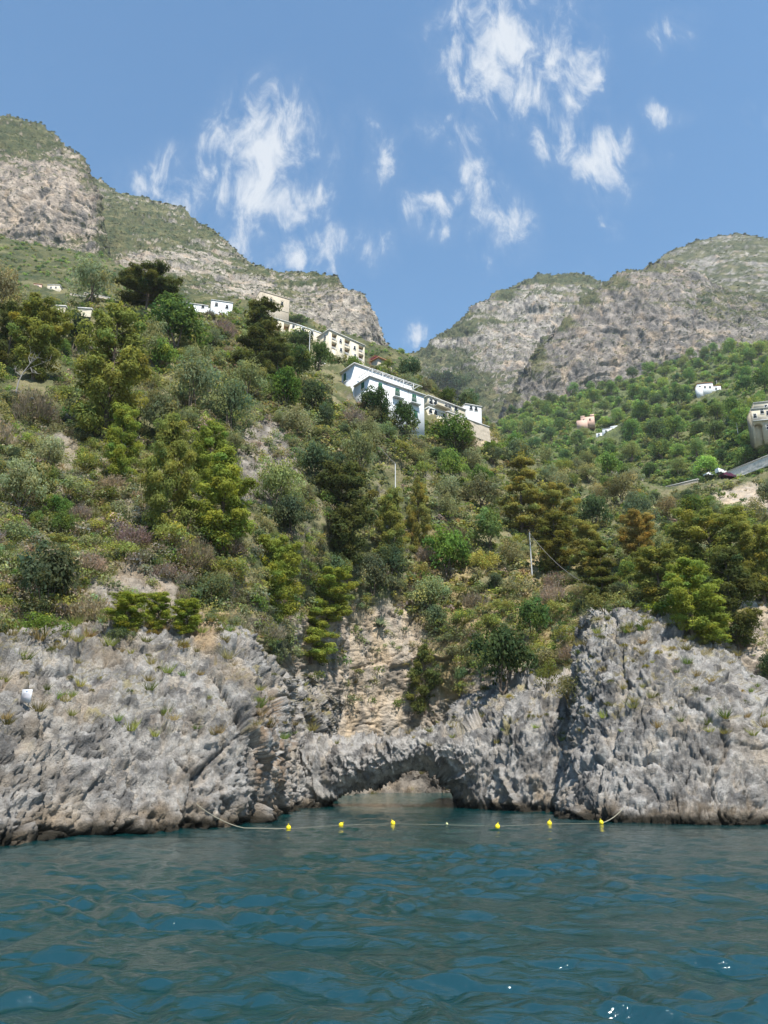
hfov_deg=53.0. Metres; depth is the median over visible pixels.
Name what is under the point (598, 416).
valley tree
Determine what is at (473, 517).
scrub bush
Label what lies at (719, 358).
valley tree
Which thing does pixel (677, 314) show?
sheer mountain
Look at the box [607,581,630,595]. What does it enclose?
broadleaf tree
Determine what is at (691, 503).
broadleaf tree
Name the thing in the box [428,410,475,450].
broadleaf tree
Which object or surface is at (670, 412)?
valley tree
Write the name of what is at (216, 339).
olive tree
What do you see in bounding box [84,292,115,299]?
terrace wall
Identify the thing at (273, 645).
broadleaf tree
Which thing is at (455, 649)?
scrub bush
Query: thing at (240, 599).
scrub bush
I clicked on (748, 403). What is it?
valley tree
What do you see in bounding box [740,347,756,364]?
valley tree
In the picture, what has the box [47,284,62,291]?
pale cottage
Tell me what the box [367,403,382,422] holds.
olive tree
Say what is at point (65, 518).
broadleaf tree
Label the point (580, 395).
valley tree
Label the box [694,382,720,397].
hilltop villa
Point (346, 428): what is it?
broadleaf tree
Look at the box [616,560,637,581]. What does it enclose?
broadleaf tree
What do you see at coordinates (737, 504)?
scrub bush
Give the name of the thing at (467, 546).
broadleaf tree
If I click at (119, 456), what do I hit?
pine tree
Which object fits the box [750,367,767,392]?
valley tree
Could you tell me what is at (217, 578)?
olive tree
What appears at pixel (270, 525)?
olive tree
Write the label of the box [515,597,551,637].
broadleaf tree
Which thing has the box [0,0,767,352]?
sky
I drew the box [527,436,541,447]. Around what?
valley tree
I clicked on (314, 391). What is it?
broadleaf tree
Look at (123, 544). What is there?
scrub bush
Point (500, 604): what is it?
scrub bush
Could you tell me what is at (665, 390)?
valley tree
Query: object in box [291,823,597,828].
buoy rope
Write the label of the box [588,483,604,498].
olive tree
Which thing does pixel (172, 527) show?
scrub bush
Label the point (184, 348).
scrub bush
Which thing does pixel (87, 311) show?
house
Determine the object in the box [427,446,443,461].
broadleaf tree
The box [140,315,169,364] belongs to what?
olive tree
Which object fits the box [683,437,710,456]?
valley tree
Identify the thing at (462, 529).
dry bush
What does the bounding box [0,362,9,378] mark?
scrub bush
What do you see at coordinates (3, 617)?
dry bush
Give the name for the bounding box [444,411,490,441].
stone wall
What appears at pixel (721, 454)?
valley tree
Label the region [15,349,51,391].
dead tree
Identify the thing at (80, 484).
scrub bush
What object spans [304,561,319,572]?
scrub bush
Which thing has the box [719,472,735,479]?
parked car
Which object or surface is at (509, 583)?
scrub bush
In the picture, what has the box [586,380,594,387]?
valley tree
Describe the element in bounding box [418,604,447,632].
broadleaf tree
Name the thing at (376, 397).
broadleaf tree
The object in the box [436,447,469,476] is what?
broadleaf tree
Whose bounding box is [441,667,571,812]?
rock
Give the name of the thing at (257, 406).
dry bush
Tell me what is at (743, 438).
valley tree
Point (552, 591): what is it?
dry bush
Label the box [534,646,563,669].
scrub bush
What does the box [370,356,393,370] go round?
brown roof shed
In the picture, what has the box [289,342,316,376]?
broadleaf tree
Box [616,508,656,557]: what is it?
pine tree
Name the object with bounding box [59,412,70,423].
broadleaf tree
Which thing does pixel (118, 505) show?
scrub bush
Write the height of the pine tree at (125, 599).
2.814 m
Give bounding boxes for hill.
[0,298,767,794]
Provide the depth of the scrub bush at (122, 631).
47.38 m
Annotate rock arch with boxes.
[297,707,495,809]
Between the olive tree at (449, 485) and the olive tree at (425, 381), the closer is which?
the olive tree at (449, 485)
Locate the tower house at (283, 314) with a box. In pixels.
[255,289,289,320]
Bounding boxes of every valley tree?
[488,422,496,428]
[500,418,518,433]
[506,404,515,414]
[518,411,531,420]
[518,415,535,434]
[523,401,531,407]
[525,406,533,413]
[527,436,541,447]
[530,396,537,403]
[535,400,543,407]
[536,417,553,430]
[539,401,554,415]
[540,426,556,440]
[544,392,558,402]
[552,409,569,420]
[553,417,568,430]
[553,457,573,468]
[556,448,570,460]
[559,395,566,402]
[567,382,578,393]
[567,402,577,409]
[569,430,588,445]
[574,449,597,464]
[575,392,586,400]
[575,444,587,454]
[576,408,591,420]
[577,397,591,409]
[577,426,589,434]
[584,387,602,401]
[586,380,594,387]
[588,444,598,454]
[594,414,601,420]
[595,398,611,412]
[599,416,610,426]
[600,443,617,455]
[603,395,614,403]
[603,438,613,445]
[604,381,618,394]
[609,407,625,422]
[614,375,623,380]
[614,396,621,404]
[615,461,637,477]
[617,440,642,462]
[620,380,628,389]
[621,403,630,412]
[623,418,643,440]
[625,383,643,399]
[626,366,638,377]
[631,399,652,420]
[639,387,650,397]
[640,462,659,477]
[641,360,654,374]
[642,418,669,441]
[645,376,653,382]
[647,383,657,389]
[648,393,662,403]
[648,437,671,459]
[653,405,664,416]
[656,365,672,377]
[657,377,669,387]
[659,387,669,395]
[660,414,691,438]
[663,360,672,366]
[663,408,675,417]
[666,455,687,474]
[667,385,691,404]
[668,443,685,456]
[671,372,682,381]
[671,382,679,387]
[676,410,690,417]
[677,354,689,364]
[682,368,696,382]
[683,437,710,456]
[686,347,696,359]
[689,404,707,417]
[690,420,703,433]
[690,455,721,473]
[692,357,703,368]
[698,346,709,356]
[700,370,709,376]
[702,400,727,419]
[702,420,729,439]
[706,342,717,352]
[712,449,729,461]
[713,351,722,356]
[713,354,727,363]
[714,364,730,372]
[720,337,736,356]
[721,396,745,417]
[728,353,740,364]
[728,444,760,465]
[729,362,740,373]
[729,374,757,394]
[729,404,749,429]
[733,430,750,445]
[736,365,754,376]
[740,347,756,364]
[741,393,764,410]
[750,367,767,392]
[751,340,767,354]
[755,390,766,400]
[757,444,767,452]
[758,354,767,363]
[761,356,767,371]
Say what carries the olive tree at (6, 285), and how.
on the hill
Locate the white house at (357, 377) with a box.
[339,362,425,437]
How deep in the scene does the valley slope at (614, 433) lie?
473.64 m
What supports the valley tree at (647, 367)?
on the valley slope at (614, 433)
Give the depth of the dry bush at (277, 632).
65.17 m
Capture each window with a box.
[343,372,346,382]
[360,381,364,390]
[395,387,399,395]
[411,393,416,402]
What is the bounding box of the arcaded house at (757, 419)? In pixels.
[746,401,767,450]
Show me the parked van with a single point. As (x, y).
(719, 471)
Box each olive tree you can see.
[0,260,28,305]
[0,454,55,509]
[25,433,69,467]
[64,254,120,302]
[131,306,146,318]
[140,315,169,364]
[146,389,163,402]
[158,355,229,412]
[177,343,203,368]
[180,408,196,423]
[193,569,233,608]
[203,327,223,348]
[205,379,254,431]
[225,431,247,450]
[227,355,272,396]
[236,604,252,617]
[249,453,307,507]
[256,515,277,535]
[270,411,282,425]
[275,403,316,437]
[299,484,313,499]
[340,428,379,471]
[350,415,384,441]
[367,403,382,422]
[379,421,397,438]
[401,372,424,393]
[404,447,429,466]
[404,575,452,609]
[419,377,433,391]
[429,378,439,391]
[432,474,462,502]
[432,492,460,519]
[454,431,482,452]
[458,446,485,469]
[460,470,503,508]
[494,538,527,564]
[537,446,552,461]
[539,463,559,481]
[547,468,572,501]
[565,572,579,581]
[569,457,582,472]
[574,461,601,482]
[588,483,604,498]
[598,471,640,505]
[619,467,644,482]
[619,490,663,528]
[651,494,680,520]
[670,493,680,503]
[709,499,724,513]
[740,496,767,524]
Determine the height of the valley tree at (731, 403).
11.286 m
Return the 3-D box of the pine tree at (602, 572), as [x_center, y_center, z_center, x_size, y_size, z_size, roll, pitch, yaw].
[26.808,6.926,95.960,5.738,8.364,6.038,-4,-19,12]
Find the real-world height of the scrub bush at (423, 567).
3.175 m
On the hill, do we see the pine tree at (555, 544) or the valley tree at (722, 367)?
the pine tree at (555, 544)
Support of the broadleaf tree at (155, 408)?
on the hill
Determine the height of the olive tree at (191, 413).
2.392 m
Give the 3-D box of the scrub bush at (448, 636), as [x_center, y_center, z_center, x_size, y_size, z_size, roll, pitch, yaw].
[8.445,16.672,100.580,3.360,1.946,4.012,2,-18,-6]
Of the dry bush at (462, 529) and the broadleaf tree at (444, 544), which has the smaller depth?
the broadleaf tree at (444, 544)
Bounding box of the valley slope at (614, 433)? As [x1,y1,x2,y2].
[495,342,767,486]
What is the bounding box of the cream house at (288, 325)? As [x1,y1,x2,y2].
[270,316,296,331]
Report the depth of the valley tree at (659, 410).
462.99 m
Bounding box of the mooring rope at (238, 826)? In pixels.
[196,804,285,828]
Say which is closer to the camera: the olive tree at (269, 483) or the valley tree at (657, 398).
the olive tree at (269, 483)
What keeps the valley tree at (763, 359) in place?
on the valley slope at (614, 433)
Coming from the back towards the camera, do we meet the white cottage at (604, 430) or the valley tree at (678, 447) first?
the white cottage at (604, 430)
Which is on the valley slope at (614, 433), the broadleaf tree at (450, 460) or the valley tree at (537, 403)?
the valley tree at (537, 403)
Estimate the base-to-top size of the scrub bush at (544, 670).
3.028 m
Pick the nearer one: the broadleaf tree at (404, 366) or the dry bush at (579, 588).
the dry bush at (579, 588)
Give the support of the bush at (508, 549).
on the hill
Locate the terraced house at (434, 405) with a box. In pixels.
[424,395,466,420]
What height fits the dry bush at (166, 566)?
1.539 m
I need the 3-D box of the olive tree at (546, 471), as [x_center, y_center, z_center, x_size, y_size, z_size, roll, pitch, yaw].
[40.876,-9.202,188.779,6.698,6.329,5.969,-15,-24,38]
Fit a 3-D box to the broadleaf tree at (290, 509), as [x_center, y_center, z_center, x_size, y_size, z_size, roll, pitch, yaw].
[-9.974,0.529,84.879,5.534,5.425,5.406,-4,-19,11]
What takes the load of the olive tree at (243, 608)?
on the hill
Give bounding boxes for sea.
[0,793,767,1023]
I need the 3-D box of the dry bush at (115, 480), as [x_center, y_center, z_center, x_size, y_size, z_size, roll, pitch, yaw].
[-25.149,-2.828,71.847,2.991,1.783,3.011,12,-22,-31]
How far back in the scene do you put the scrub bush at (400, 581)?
107.17 m
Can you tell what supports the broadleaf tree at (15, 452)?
on the hill
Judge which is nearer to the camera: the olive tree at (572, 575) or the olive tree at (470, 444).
the olive tree at (572, 575)
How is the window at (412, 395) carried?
in the white house at (357, 377)
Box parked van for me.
[715,468,725,474]
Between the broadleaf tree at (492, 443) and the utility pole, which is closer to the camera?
the utility pole
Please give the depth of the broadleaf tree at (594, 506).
149.42 m
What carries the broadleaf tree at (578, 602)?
on the hill
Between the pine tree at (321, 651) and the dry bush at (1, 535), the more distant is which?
the pine tree at (321, 651)
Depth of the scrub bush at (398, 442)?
143.61 m
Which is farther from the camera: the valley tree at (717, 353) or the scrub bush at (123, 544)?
the valley tree at (717, 353)
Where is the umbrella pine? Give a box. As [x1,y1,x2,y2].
[111,258,184,319]
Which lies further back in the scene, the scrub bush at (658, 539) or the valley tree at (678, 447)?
the valley tree at (678, 447)
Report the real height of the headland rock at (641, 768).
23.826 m
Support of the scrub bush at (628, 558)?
on the hill
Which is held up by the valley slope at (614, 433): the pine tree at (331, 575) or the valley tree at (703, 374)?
the valley tree at (703, 374)
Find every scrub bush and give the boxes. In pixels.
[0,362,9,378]
[0,390,16,398]
[0,396,16,425]
[0,520,43,544]
[0,582,15,593]
[0,595,19,610]
[9,431,41,447]
[13,611,73,638]
[22,594,56,613]
[45,474,94,499]
[48,531,75,545]
[53,383,75,398]
[66,450,102,473]
[71,431,94,442]
[78,437,107,452]
[79,532,104,546]
[86,517,115,530]
[89,486,120,502]
[98,540,139,561]
[104,626,137,642]
[107,497,136,516]
[136,372,169,389]
[150,518,194,550]
[173,347,195,357]
[175,336,195,346]
[200,344,225,363]
[204,556,249,576]
[226,367,242,377]
[233,596,246,604]
[290,646,306,660]
[296,372,313,383]
[304,541,316,561]
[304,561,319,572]
[308,425,334,437]
[331,439,351,449]
[391,574,407,593]
[394,439,409,450]
[394,594,406,604]
[406,545,416,552]
[408,562,430,578]
[410,460,436,478]
[411,435,428,450]
[435,643,468,658]
[436,633,460,645]
[446,608,476,626]
[448,584,466,598]
[455,681,468,688]
[467,513,483,522]
[467,546,500,570]
[467,584,483,595]
[473,613,510,630]
[484,596,513,613]
[490,428,507,442]
[498,576,535,595]
[509,533,525,543]
[517,544,536,555]
[527,642,545,649]
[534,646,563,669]
[534,658,559,691]
[542,553,569,568]
[545,599,566,617]
[551,622,576,637]
[552,675,581,710]
[553,458,576,473]
[582,588,622,613]
[608,589,663,606]
[619,556,635,564]
[643,594,696,612]
[652,532,677,545]
[720,502,747,509]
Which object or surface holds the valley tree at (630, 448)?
on the valley slope at (614, 433)
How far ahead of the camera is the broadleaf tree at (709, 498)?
168.73 m
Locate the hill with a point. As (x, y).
(386, 716)
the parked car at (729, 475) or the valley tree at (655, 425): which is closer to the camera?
the parked car at (729, 475)
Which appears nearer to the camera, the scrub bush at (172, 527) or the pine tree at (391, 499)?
the scrub bush at (172, 527)
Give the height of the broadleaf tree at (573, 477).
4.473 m
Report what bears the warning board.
on the sea cliff
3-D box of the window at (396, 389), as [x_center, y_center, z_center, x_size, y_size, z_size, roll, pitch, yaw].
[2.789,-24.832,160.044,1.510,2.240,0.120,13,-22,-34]
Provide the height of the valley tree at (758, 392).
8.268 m
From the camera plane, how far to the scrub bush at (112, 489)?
70.17 m
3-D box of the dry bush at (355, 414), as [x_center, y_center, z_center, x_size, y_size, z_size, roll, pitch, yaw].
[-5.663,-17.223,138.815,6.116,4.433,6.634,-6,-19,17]
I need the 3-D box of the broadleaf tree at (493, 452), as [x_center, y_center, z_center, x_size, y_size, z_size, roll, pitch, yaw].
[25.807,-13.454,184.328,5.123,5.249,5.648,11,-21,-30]
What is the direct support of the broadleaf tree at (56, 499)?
on the hill
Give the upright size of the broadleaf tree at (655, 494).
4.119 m
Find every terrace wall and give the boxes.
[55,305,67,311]
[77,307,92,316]
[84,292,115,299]
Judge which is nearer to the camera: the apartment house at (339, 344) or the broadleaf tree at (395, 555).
the broadleaf tree at (395, 555)
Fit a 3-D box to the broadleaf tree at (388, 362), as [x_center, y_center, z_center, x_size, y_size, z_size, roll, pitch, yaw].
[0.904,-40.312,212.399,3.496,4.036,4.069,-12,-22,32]
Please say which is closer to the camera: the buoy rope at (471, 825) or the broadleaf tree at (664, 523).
the buoy rope at (471, 825)
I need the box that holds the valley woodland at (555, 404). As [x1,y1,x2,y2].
[486,339,767,485]
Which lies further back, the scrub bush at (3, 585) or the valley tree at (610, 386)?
the valley tree at (610, 386)
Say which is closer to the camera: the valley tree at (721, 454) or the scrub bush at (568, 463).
the scrub bush at (568, 463)
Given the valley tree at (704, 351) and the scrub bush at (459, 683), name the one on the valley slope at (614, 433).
the valley tree at (704, 351)
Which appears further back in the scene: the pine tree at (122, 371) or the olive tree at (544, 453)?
the olive tree at (544, 453)
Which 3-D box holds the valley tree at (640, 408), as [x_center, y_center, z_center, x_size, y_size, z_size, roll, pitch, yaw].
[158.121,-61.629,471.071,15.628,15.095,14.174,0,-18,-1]
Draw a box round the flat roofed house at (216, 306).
[186,299,232,313]
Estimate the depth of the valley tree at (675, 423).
381.39 m
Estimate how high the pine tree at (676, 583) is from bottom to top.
6.122 m
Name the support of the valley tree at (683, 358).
on the valley slope at (614, 433)
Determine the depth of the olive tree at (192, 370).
100.03 m
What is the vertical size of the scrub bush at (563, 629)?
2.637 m
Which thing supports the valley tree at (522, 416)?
on the valley slope at (614, 433)
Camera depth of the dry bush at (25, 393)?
84.35 m
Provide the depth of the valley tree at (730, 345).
711.02 m
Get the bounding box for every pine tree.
[0,297,27,371]
[6,290,75,380]
[65,296,154,438]
[100,400,144,480]
[101,590,151,632]
[136,408,202,534]
[143,591,171,630]
[168,597,201,635]
[182,444,258,554]
[185,418,230,496]
[228,294,292,370]
[256,531,306,625]
[261,334,294,387]
[300,593,340,663]
[311,564,359,623]
[313,457,378,566]
[374,485,410,565]
[402,643,443,714]
[495,450,555,534]
[529,480,580,542]
[529,510,574,572]
[568,517,605,577]
[578,535,619,598]
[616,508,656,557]
[622,542,686,602]
[649,554,729,636]
[660,503,759,586]
[691,597,735,645]
[701,544,767,649]
[728,518,767,602]
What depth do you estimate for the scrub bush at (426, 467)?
140.54 m
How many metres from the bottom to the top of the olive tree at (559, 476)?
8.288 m
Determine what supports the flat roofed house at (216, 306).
on the hill
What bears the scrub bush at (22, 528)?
on the hill
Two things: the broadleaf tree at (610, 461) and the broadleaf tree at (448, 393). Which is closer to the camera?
the broadleaf tree at (448, 393)
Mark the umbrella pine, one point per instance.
(150, 285)
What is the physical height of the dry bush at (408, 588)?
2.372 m
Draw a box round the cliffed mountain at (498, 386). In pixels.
[408,272,602,422]
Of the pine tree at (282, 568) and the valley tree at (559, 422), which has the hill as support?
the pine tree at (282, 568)
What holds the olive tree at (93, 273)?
on the hill
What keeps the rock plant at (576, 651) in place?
on the headland rock at (641, 768)
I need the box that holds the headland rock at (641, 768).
[553,607,767,824]
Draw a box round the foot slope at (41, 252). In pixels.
[0,234,418,375]
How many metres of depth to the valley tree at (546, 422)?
593.15 m
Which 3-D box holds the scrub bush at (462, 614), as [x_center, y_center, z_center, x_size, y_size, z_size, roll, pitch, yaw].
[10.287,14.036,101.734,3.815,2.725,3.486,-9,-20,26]
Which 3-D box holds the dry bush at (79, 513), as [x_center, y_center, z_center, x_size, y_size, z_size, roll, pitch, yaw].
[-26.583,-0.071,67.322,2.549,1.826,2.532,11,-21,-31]
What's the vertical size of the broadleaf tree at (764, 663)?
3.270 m
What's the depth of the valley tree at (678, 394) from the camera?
476.41 m
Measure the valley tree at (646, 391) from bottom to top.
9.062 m
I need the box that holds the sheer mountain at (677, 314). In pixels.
[497,259,767,420]
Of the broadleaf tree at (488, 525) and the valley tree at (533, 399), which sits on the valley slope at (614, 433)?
the valley tree at (533, 399)
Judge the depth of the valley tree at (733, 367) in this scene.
568.58 m
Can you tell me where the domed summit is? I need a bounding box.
[654,233,767,295]
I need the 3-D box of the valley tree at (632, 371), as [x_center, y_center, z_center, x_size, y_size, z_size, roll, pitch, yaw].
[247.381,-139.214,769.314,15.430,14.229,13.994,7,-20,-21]
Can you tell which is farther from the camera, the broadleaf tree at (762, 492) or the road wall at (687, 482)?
the road wall at (687, 482)
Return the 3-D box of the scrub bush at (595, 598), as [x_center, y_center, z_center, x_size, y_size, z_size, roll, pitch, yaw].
[18.556,7.580,65.134,3.610,2.334,3.364,3,-19,-10]
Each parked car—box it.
[703,472,714,476]
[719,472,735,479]
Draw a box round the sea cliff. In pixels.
[0,612,348,845]
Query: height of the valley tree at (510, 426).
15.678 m
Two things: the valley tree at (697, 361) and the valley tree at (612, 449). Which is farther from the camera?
the valley tree at (697, 361)
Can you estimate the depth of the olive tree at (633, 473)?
225.20 m
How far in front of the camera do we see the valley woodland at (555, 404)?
469.70 m
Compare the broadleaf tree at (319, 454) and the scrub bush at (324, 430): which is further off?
the scrub bush at (324, 430)
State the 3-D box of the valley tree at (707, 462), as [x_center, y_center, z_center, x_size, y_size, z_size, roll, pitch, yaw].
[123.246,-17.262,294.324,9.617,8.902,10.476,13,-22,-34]
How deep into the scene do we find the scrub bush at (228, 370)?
138.18 m
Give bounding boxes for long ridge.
[94,177,388,346]
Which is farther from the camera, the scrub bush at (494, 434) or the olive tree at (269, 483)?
the scrub bush at (494, 434)
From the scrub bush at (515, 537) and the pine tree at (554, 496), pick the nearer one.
the scrub bush at (515, 537)
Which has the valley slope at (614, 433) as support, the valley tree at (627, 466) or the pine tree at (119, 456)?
the valley tree at (627, 466)
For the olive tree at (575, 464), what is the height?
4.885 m
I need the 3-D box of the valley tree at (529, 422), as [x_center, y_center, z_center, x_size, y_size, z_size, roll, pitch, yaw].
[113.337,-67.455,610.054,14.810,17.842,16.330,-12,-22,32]
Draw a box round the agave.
[372,615,390,625]
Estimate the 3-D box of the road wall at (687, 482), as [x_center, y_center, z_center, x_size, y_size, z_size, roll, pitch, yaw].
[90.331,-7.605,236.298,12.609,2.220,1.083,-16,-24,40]
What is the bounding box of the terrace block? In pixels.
[291,324,320,341]
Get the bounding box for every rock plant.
[46,646,57,653]
[177,642,190,651]
[571,649,582,656]
[649,608,660,616]
[690,686,699,693]
[698,639,709,644]
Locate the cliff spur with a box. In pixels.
[0,114,112,259]
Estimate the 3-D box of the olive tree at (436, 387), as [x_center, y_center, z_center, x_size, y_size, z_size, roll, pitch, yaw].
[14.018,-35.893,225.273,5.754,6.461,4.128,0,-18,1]
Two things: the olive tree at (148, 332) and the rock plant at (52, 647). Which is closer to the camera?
the rock plant at (52, 647)
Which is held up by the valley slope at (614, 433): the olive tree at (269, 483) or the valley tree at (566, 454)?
the valley tree at (566, 454)
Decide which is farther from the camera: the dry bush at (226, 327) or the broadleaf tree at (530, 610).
the dry bush at (226, 327)
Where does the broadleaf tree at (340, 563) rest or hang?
on the hill
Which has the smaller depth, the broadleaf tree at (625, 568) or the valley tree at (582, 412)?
the broadleaf tree at (625, 568)
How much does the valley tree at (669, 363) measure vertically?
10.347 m
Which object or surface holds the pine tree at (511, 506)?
on the hill
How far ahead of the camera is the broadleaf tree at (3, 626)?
45.95 m
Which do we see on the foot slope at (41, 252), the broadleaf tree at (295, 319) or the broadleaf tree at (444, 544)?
the broadleaf tree at (295, 319)
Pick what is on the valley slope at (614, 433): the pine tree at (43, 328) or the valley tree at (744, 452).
the valley tree at (744, 452)
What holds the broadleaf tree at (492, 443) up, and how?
on the hill
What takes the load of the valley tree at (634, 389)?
on the valley slope at (614, 433)
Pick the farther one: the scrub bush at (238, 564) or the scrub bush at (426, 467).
the scrub bush at (426, 467)
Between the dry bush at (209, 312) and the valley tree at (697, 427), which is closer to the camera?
the dry bush at (209, 312)
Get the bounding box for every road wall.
[666,479,698,487]
[726,455,767,478]
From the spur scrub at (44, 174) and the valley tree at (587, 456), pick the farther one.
the spur scrub at (44, 174)
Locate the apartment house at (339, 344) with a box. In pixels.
[316,329,365,364]
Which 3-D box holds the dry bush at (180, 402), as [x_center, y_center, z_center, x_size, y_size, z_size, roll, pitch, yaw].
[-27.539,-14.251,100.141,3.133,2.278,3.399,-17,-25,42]
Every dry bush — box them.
[0,413,21,447]
[0,524,8,542]
[0,610,13,628]
[9,389,61,426]
[12,384,45,403]
[53,601,73,610]
[66,503,92,520]
[68,593,116,621]
[78,550,107,572]
[100,472,130,489]
[111,522,154,544]
[132,548,153,562]
[149,559,178,578]
[162,395,183,408]
[171,535,216,569]
[172,571,197,585]
[176,589,190,599]
[202,308,216,318]
[207,317,237,337]
[210,531,248,556]
[219,608,253,631]
[223,345,234,351]
[246,401,266,411]
[253,619,286,639]
[340,405,367,423]
[405,582,419,593]
[416,545,435,561]
[442,523,467,539]
[462,591,486,608]
[537,580,567,603]
[542,571,566,587]
[555,643,571,659]
[568,583,593,594]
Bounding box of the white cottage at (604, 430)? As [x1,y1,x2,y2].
[596,425,617,436]
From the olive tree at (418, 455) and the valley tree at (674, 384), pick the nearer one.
the olive tree at (418, 455)
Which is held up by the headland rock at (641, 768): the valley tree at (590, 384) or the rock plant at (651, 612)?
the rock plant at (651, 612)
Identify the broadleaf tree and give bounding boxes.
[0,621,8,631]
[8,446,22,459]
[12,539,81,613]
[28,460,60,485]
[28,510,44,527]
[41,493,74,516]
[44,509,80,532]
[54,338,71,355]
[55,310,95,353]
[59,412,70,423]
[130,290,213,348]
[135,388,187,431]
[145,336,178,373]
[263,365,302,408]
[266,492,314,538]
[268,638,279,651]
[286,327,319,350]
[289,314,307,324]
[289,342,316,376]
[295,440,335,485]
[296,378,333,408]
[311,339,336,370]
[313,402,334,424]
[322,552,350,578]
[330,451,347,464]
[338,423,350,434]
[345,355,362,367]
[357,384,392,420]
[358,551,393,595]
[378,541,407,573]
[380,359,393,370]
[385,399,420,433]
[397,355,421,376]
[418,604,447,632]
[420,525,471,579]
[423,370,445,387]
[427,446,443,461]
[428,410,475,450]
[434,369,471,399]
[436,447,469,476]
[438,386,456,402]
[454,667,467,679]
[458,388,479,405]
[459,540,473,553]
[465,507,503,548]
[467,463,495,480]
[468,621,538,694]
[482,445,503,465]
[484,440,500,448]
[485,572,503,588]
[503,430,526,445]
[503,437,537,468]
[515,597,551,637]
[566,472,578,487]
[571,492,617,527]
[572,598,585,610]
[594,450,622,475]
[598,475,612,489]
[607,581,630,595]
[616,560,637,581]
[647,491,663,501]
[658,520,674,531]
[673,493,712,519]
[680,487,699,499]
[703,495,718,506]
[755,482,767,503]
[756,652,767,676]
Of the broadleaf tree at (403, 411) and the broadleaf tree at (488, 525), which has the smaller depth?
the broadleaf tree at (488, 525)
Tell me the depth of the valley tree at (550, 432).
530.31 m
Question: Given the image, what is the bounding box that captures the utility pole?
[529,532,532,574]
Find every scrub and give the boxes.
[0,113,105,251]
[0,234,420,372]
[0,292,767,710]
[94,177,389,344]
[413,232,767,413]
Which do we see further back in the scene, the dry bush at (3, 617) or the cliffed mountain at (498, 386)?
the cliffed mountain at (498, 386)
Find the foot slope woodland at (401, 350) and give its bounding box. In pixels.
[0,236,416,376]
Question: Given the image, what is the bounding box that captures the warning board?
[20,689,32,705]
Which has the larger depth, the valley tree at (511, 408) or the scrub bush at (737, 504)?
the valley tree at (511, 408)
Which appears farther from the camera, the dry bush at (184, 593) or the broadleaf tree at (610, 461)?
the broadleaf tree at (610, 461)
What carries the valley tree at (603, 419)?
on the valley slope at (614, 433)
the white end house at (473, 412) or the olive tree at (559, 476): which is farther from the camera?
the white end house at (473, 412)
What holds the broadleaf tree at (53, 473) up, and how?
on the hill
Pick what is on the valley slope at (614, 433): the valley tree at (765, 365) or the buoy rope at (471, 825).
the valley tree at (765, 365)
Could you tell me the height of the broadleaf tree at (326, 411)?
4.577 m
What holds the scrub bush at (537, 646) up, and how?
on the hill
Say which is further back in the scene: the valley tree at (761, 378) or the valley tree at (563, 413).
the valley tree at (563, 413)
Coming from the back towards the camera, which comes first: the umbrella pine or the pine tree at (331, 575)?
the umbrella pine
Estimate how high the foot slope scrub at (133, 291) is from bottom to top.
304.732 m
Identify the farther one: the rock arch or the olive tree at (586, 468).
the olive tree at (586, 468)
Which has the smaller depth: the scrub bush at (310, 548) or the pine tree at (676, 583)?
the pine tree at (676, 583)
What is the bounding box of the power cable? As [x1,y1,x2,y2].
[531,535,594,587]
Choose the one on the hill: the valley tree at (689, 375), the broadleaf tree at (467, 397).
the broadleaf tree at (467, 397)
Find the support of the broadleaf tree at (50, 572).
on the hill
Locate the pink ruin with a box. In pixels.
[576,414,594,429]
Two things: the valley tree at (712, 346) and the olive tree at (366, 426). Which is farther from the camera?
the valley tree at (712, 346)
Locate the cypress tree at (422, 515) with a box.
[403,475,431,554]
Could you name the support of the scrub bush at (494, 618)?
on the hill
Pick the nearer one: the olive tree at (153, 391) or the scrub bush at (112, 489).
the scrub bush at (112, 489)
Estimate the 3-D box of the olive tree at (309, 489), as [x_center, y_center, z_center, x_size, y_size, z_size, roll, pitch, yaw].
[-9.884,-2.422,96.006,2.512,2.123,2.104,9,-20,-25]
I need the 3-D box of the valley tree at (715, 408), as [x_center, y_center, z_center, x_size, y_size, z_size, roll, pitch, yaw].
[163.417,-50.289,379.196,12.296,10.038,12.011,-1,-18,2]
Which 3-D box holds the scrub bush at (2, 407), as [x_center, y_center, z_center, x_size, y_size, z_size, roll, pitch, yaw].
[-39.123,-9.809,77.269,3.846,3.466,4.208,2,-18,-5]
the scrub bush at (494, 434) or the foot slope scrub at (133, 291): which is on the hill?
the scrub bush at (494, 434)
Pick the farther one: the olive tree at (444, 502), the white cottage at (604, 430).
the white cottage at (604, 430)
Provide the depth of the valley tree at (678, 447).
328.84 m
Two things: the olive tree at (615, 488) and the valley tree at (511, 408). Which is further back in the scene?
the valley tree at (511, 408)
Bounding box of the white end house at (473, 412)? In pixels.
[462,403,481,439]
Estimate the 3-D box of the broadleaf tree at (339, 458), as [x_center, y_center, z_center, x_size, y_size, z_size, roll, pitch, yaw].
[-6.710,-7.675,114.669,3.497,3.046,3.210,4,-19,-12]
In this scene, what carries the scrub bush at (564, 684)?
on the headland rock at (641, 768)

